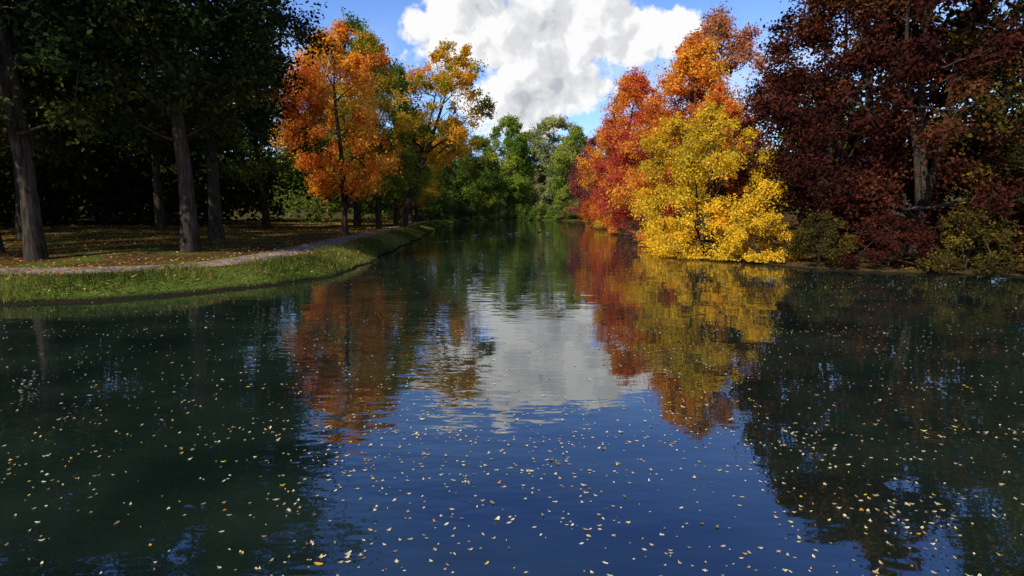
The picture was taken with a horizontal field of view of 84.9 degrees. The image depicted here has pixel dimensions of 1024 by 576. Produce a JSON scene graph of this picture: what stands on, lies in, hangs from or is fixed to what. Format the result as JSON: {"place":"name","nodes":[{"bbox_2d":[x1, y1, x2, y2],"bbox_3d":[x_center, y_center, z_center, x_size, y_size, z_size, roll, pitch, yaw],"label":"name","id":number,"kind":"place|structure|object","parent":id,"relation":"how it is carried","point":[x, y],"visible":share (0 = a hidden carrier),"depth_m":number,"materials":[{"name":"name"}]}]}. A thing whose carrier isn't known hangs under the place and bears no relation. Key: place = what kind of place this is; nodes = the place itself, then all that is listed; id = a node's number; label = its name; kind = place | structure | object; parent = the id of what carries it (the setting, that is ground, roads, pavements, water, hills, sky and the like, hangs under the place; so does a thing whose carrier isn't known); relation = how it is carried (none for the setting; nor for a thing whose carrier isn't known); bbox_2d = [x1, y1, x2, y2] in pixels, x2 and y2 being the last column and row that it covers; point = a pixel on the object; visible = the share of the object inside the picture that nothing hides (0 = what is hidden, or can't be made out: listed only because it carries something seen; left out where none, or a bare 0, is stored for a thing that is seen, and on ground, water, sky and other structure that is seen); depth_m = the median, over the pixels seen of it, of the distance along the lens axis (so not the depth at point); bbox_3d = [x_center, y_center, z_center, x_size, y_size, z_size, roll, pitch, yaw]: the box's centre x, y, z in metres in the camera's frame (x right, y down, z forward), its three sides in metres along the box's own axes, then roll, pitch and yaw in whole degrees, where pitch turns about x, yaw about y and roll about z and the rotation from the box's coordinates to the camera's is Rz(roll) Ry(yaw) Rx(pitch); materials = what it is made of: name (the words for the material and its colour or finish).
{"place":"outdoors","nodes":[
{"label":"outdoors","id":0,"kind":"place"},
{"bbox_2d":[0,220,432,274],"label":"gravel path","id":1,"kind":"structure","parent":0,"point":[226,260],"depth_m":23.32,"materials":[{"name":"grey gravel"}]},
{"bbox_2d":[0,219,453,302],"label":"bank grass","id":2,"kind":"structure","parent":0,"point":[384,236],"depth_m":20.49,"materials":[{"name":"green plant"}]},
{"bbox_2d":[0,220,1023,575],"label":"pond water","id":3,"kind":"structure","parent":0,"point":[596,304],"depth_m":7.23,"materials":[{"name":"blue liquid"}]},
{"bbox_2d":[0,236,1023,575],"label":"floating leaves","id":4,"kind":"object","parent":3,"relation":"on","point":[550,460],"visible":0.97,"depth_m":5.81,"materials":[{"name":"yellow plant"}]},
{"bbox_2d":[0,166,1023,305],"bbox_3d":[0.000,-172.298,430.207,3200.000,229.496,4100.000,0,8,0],"label":"ground","id":5,"kind":"structure","parent":0,"point":[157,252],"depth_m":26.92,"materials":[{"name":"brown soil"}]},
{"bbox_2d":[0,0,142,251],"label":"linden tree","id":6,"kind":"object","parent":5,"relation":"on","point":[25,80],"visible":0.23,"depth_m":26.74,"materials":[{"name":"green plant"}]},
{"bbox_2d":[0,0,152,238],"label":"linden tree","id":7,"kind":"object","parent":5,"relation":"on","point":[68,151],"visible":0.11,"depth_m":38.38,"materials":[{"name":"green plant"}]},
{"bbox_2d":[0,0,210,260],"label":"linden tree","id":8,"kind":"object","parent":5,"relation":"on","point":[16,132],"visible":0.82,"depth_m":22.68,"materials":[{"name":"green plant"}]},
{"bbox_2d":[46,0,239,229],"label":"linden tree","id":9,"kind":"object","parent":5,"relation":"on","point":[154,146],"visible":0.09,"depth_m":51.69,"materials":[{"name":"green plant"}]},
{"bbox_2d":[5,0,335,251],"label":"linden tree","id":10,"kind":"object","parent":5,"relation":"on","point":[236,85],"visible":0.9,"depth_m":25.53,"materials":[{"name":"green plant"}]},
{"bbox_2d":[94,0,338,239],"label":"linden tree","id":11,"kind":"object","parent":5,"relation":"on","point":[215,220],"visible":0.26,"depth_m":37.05,"materials":[{"name":"green plant"}]},
{"bbox_2d":[191,5,333,226],"bbox_3d":[-27.737,-18.392,59.728,15.080,24.713,15.655,-7,10,-39],"label":"linden tree","id":12,"kind":"object","parent":5,"relation":"on","point":[258,170],"visible":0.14,"depth_m":60.24,"materials":[{"name":"green plant"}]},
{"bbox_2d":[254,17,403,232],"bbox_3d":[-16.235,-14.066,49.335,13.209,19.199,12.389,-2,8,-17],"label":"maple tree","id":13,"kind":"object","parent":5,"relation":"on","point":[322,180],"visible":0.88,"depth_m":48.01,"materials":[{"name":"orange plant"}]},
{"bbox_2d":[294,7,424,225],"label":"oak tree","id":14,"kind":"object","parent":5,"relation":"on","point":[402,85],"visible":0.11,"depth_m":68.03,"materials":[{"name":"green plant"}]},
{"bbox_2d":[323,28,433,229],"bbox_3d":[-13.722,-16.105,58.039,10.258,20.790,10.996,4,9,27],"label":"linden tree","id":15,"kind":"object","parent":5,"relation":"on","point":[365,41],"visible":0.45,"depth_m":57.33,"materials":[{"name":"orange plant"}]},
{"bbox_2d":[371,64,435,224],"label":"linden tree","id":16,"kind":"object","parent":5,"relation":"on","point":[395,208],"visible":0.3,"depth_m":73.00,"materials":[{"name":"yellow plant"}]},
{"bbox_2d":[381,111,444,222],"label":"maple tree","id":17,"kind":"object","parent":5,"relation":"on","point":[424,196],"visible":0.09,"depth_m":86.16,"materials":[{"name":"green plant"}]},
{"bbox_2d":[392,132,445,221],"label":"maple tree","id":18,"kind":"object","parent":5,"relation":"on","point":[431,188],"visible":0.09,"depth_m":95.93,"materials":[{"name":"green plant"}]},
{"bbox_2d":[408,204,434,220],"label":"shrub","id":19,"kind":"object","parent":5,"relation":"on","point":[425,212],"visible":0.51,"depth_m":102.65,"materials":[{"name":"green plant"}]},
{"bbox_2d":[388,123,459,219],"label":"oak tree","id":20,"kind":"object","parent":5,"relation":"on","point":[443,186],"visible":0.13,"depth_m":109.75,"materials":[{"name":"green plant"}]},
{"bbox_2d":[424,197,454,219],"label":"shrub","id":21,"kind":"object","parent":5,"relation":"on","point":[449,215],"visible":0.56,"depth_m":111.05,"materials":[{"name":"green plant"}]},
{"bbox_2d":[390,40,497,226],"bbox_3d":[-8.529,-17.493,65.883,12.140,21.658,13.930,3,8,19],"label":"maple tree","id":22,"kind":"object","parent":5,"relation":"on","point":[443,82],"visible":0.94,"depth_m":63.87,"materials":[{"name":"yellow plant"}]},
{"bbox_2d":[439,196,468,218],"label":"shrub","id":23,"kind":"object","parent":5,"relation":"on","point":[460,206],"visible":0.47,"depth_m":124.79,"materials":[{"name":"green plant"}]},
{"bbox_2d":[431,117,500,219],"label":"oak tree","id":24,"kind":"object","parent":5,"relation":"on","point":[466,187],"visible":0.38,"depth_m":130.24,"materials":[{"name":"green plant"}]},
{"bbox_2d":[463,201,484,218],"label":"shrub","id":25,"kind":"object","parent":5,"relation":"on","point":[481,217],"visible":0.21,"depth_m":138.86,"materials":[{"name":"green plant"}]},
{"bbox_2d":[451,134,502,218],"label":"linden tree","id":26,"kind":"object","parent":5,"relation":"on","point":[487,141],"visible":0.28,"depth_m":140.86,"materials":[{"name":"green plant"}]},
{"bbox_2d":[489,202,510,218],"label":"shrub","id":27,"kind":"object","parent":5,"relation":"on","point":[497,207],"visible":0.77,"depth_m":141.04,"materials":[{"name":"green plant"}]},
{"bbox_2d":[469,112,541,218],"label":"linden tree","id":28,"kind":"object","parent":5,"relation":"on","point":[517,149],"visible":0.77,"depth_m":141.49,"materials":[{"name":"green plant"}]},
{"bbox_2d":[0,214,1020,294],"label":"fallen leaves","id":29,"kind":"object","parent":5,"relation":"on","point":[265,231],"depth_m":36.16,"materials":[{"name":"brown plant"}]},
{"bbox_2d":[0,0,1023,232],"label":"woodland mass","id":30,"kind":"object","parent":5,"relation":"on","point":[110,185],"visible":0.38,"depth_m":59.72,"materials":[{"name":"green plant"}]},
{"bbox_2d":[503,204,523,218],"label":"shrub","id":31,"kind":"object","parent":5,"relation":"on","point":[513,215],"visible":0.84,"depth_m":142.03,"materials":[{"name":"green plant"}]},
{"bbox_2d":[515,203,534,218],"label":"shrub","id":32,"kind":"object","parent":5,"relation":"on","point":[529,208],"visible":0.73,"depth_m":141.58,"materials":[{"name":"green plant"}]},
{"bbox_2d":[503,130,554,217],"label":"oak tree","id":33,"kind":"object","parent":5,"relation":"on","point":[529,132],"visible":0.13,"depth_m":152.16,"materials":[{"name":"green plant"}]},
{"bbox_2d":[531,202,554,218],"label":"shrub","id":34,"kind":"object","parent":5,"relation":"on","point":[545,211],"visible":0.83,"depth_m":141.43,"materials":[{"name":"green plant"}]},
{"bbox_2d":[524,113,583,218],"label":"poplar tree","id":35,"kind":"object","parent":5,"relation":"on","point":[538,148],"visible":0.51,"depth_m":143.90,"materials":[{"name":"green plant"}]},
{"bbox_2d":[205,90,905,222],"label":"distant tree mass","id":36,"kind":"object","parent":5,"relation":"on","point":[314,201],"visible":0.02,"depth_m":85.26,"materials":[{"name":"green plant"}]},
{"bbox_2d":[546,204,567,218],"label":"shrub","id":37,"kind":"object","parent":5,"relation":"on","point":[556,211],"visible":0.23,"depth_m":138.76,"materials":[{"name":"green plant"}]},
{"bbox_2d":[544,122,590,219],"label":"poplar tree","id":38,"kind":"object","parent":5,"relation":"on","point":[577,134],"visible":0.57,"depth_m":135.29,"materials":[{"name":"green plant"}]},
{"bbox_2d":[557,199,586,218],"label":"shrub","id":39,"kind":"object","parent":5,"relation":"on","point":[572,209],"visible":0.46,"depth_m":133.61,"materials":[{"name":"green plant"}]},
{"bbox_2d":[566,133,609,218],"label":"copper beech tree","id":40,"kind":"object","parent":5,"relation":"on","point":[574,187],"visible":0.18,"depth_m":118.96,"materials":[{"name":"red plant"}]},
{"bbox_2d":[575,109,628,226],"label":"maple tree","id":41,"kind":"object","parent":5,"relation":"on","point":[598,155],"visible":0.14,"depth_m":79.70,"materials":[{"name":"orange plant"}]},
{"bbox_2d":[579,129,624,210],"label":"copper beech tree","id":42,"kind":"object","parent":5,"relation":"on","point":[592,179],"visible":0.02,"depth_m":101.89,"materials":[{"name":"red plant"}]},
{"bbox_2d":[594,200,624,227],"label":"shrub","id":43,"kind":"object","parent":5,"relation":"on","point":[599,224],"visible":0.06,"depth_m":73.97,"materials":[{"name":"yellow plant"}]},
{"bbox_2d":[603,208,621,229],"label":"shrub","id":44,"kind":"object","parent":5,"relation":"on","point":[604,215],"visible":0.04,"depth_m":67.24,"materials":[{"name":"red plant"}]},
{"bbox_2d":[601,205,633,233],"bbox_3d":[12.194,-7.326,60.392,5.140,3.676,4.463,2,8,12],"label":"shrub","id":45,"kind":"object","parent":5,"relation":"on","point":[612,229],"visible":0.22,"depth_m":60.91,"materials":[{"name":"orange plant"}]},
{"bbox_2d":[585,65,670,226],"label":"maple tree","id":46,"kind":"object","parent":5,"relation":"on","point":[634,86],"visible":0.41,"depth_m":63.26,"materials":[{"name":"orange plant"}]},
{"bbox_2d":[593,92,674,231],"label":"maple tree","id":47,"kind":"object","parent":5,"relation":"on","point":[621,159],"visible":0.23,"depth_m":53.96,"materials":[{"name":"red plant"}]},
{"bbox_2d":[624,209,648,235],"bbox_3d":[12.210,-5.905,50.492,4.569,3.268,3.967,6,10,37],"label":"shrub","id":48,"kind":"object","parent":5,"relation":"on","point":[637,221],"visible":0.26,"depth_m":51.38,"materials":[{"name":"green plant"}]},
{"bbox_2d":[633,219,650,241],"bbox_3d":[11.103,-4.601,44.198,2.976,2.451,3.427,0,8,-3],"label":"shrub","id":49,"kind":"object","parent":5,"relation":"on","point":[639,238],"visible":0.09,"depth_m":43.70,"materials":[{"name":"orange plant"}]},
{"bbox_2d":[625,110,727,249],"bbox_3d":[12.176,-7.125,38.294,7.775,9.646,8.188,-1,8,-5],"label":"birch tree","id":50,"kind":"object","parent":5,"relation":"on","point":[657,166],"visible":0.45,"depth_m":37.42,"materials":[{"name":"plant"}]},
{"bbox_2d":[605,27,755,230],"bbox_3d":[14.706,-13.230,49.430,11.845,18.304,12.029,5,10,33],"label":"maple tree","id":51,"kind":"object","parent":5,"relation":"on","point":[696,55],"visible":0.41,"depth_m":47.67,"materials":[{"name":"orange plant"}]},
{"bbox_2d":[648,79,769,242],"bbox_3d":[14.024,-8.738,39.837,8.245,11.822,8.497,6,10,38],"label":"maple tree","id":52,"kind":"object","parent":5,"relation":"on","point":[731,109],"visible":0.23,"depth_m":39.06,"materials":[{"name":"plant"}]},
{"bbox_2d":[636,1,787,227],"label":"oak tree","id":53,"kind":"object","parent":5,"relation":"on","point":[718,27],"visible":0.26,"depth_m":51.63,"materials":[{"name":"orange plant"}]},
{"bbox_2d":[640,96,793,260],"bbox_3d":[11.052,-5.871,30.922,8.039,9.470,7.634,3,8,19],"label":"birch tree","id":54,"kind":"object","parent":5,"relation":"on","point":[699,140],"visible":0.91,"depth_m":30.43,"materials":[{"name":"yellow plant"}]},
{"bbox_2d":[717,203,805,262],"bbox_3d":[12.773,-2.670,28.467,4.569,3.268,3.968,-6,10,-37],"label":"shrub","id":55,"kind":"object","parent":5,"relation":"on","point":[738,231],"visible":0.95,"depth_m":28.33,"materials":[{"name":"yellow plant"}]},
{"bbox_2d":[778,205,871,265],"bbox_3d":[14.478,-2.370,26.273,3.719,3.064,4.283,-3,9,-22],"label":"shrub","id":56,"kind":"object","parent":5,"relation":"on","point":[807,234],"visible":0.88,"depth_m":25.45,"materials":[{"name":"green plant"}]},
{"bbox_2d":[703,0,969,253],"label":"maple tree","id":57,"kind":"object","parent":5,"relation":"on","point":[815,29],"visible":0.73,"depth_m":28.69,"materials":[{"name":"red plant"}]},
{"bbox_2d":[739,0,1003,246],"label":"maple tree","id":58,"kind":"object","parent":5,"relation":"on","point":[869,90],"visible":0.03,"depth_m":36.76,"materials":[{"name":"red plant"}]},
{"bbox_2d":[834,205,945,267],"bbox_3d":[16.479,-2.116,24.660,4.283,3.064,3.719,-1,8,-6],"label":"shrub","id":59,"kind":"object","parent":5,"relation":"on","point":[921,237],"visible":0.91,"depth_m":24.11,"materials":[{"name":"red plant"}]},
{"bbox_2d":[789,0,1023,262],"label":"maple tree","id":60,"kind":"object","parent":5,"relation":"on","point":[921,206],"visible":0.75,"depth_m":25.93,"materials":[{"name":"red plant"}]},
{"bbox_2d":[898,197,1021,276],"bbox_3d":[19.039,-2.036,23.448,4.216,3.472,4.854,1,8,9],"label":"shrub","id":61,"kind":"object","parent":5,"relation":"on","point":[968,232],"visible":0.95,"depth_m":22.74,"materials":[{"name":"green plant"}]},
{"bbox_2d":[917,0,1023,235],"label":"oak tree","id":62,"kind":"object","parent":5,"relation":"on","point":[996,81],"visible":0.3,"depth_m":26.05,"materials":[{"name":"brown plant"}]},
{"bbox_2d":[936,19,1023,210],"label":"linden tree","id":63,"kind":"object","parent":5,"relation":"on","point":[1014,100],"visible":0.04,"depth_m":36.38,"materials":[{"name":"brown plant"}]},
{"bbox_2d":[948,104,1023,270],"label":"birch tree","id":64,"kind":"object","parent":5,"relation":"on","point":[1016,156],"visible":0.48,"depth_m":23.85,"materials":[{"name":"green plant"}]},
{"bbox_2d":[40,0,1023,165],"label":"sky","id":65,"kind":"structure","parent":0,"point":[545,58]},
{"bbox_2d":[618,219,637,237],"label":"fallen branch","id":66,"kind":"object","parent":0,"point":[629,234],"visible":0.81,"depth_m":49.31,"materials":[{"name":"wood"}]},
{"bbox_2d":[849,219,921,266],"bbox_3d":[16.566,-1.627,25.335,3.884,3.107,2.777,0,8,0],"label":"fallen branch","id":67,"kind":"object","parent":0,"point":[908,253],"visible":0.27,"depth_m":24.62,"materials":[{"name":"brown wood"}]}
]}

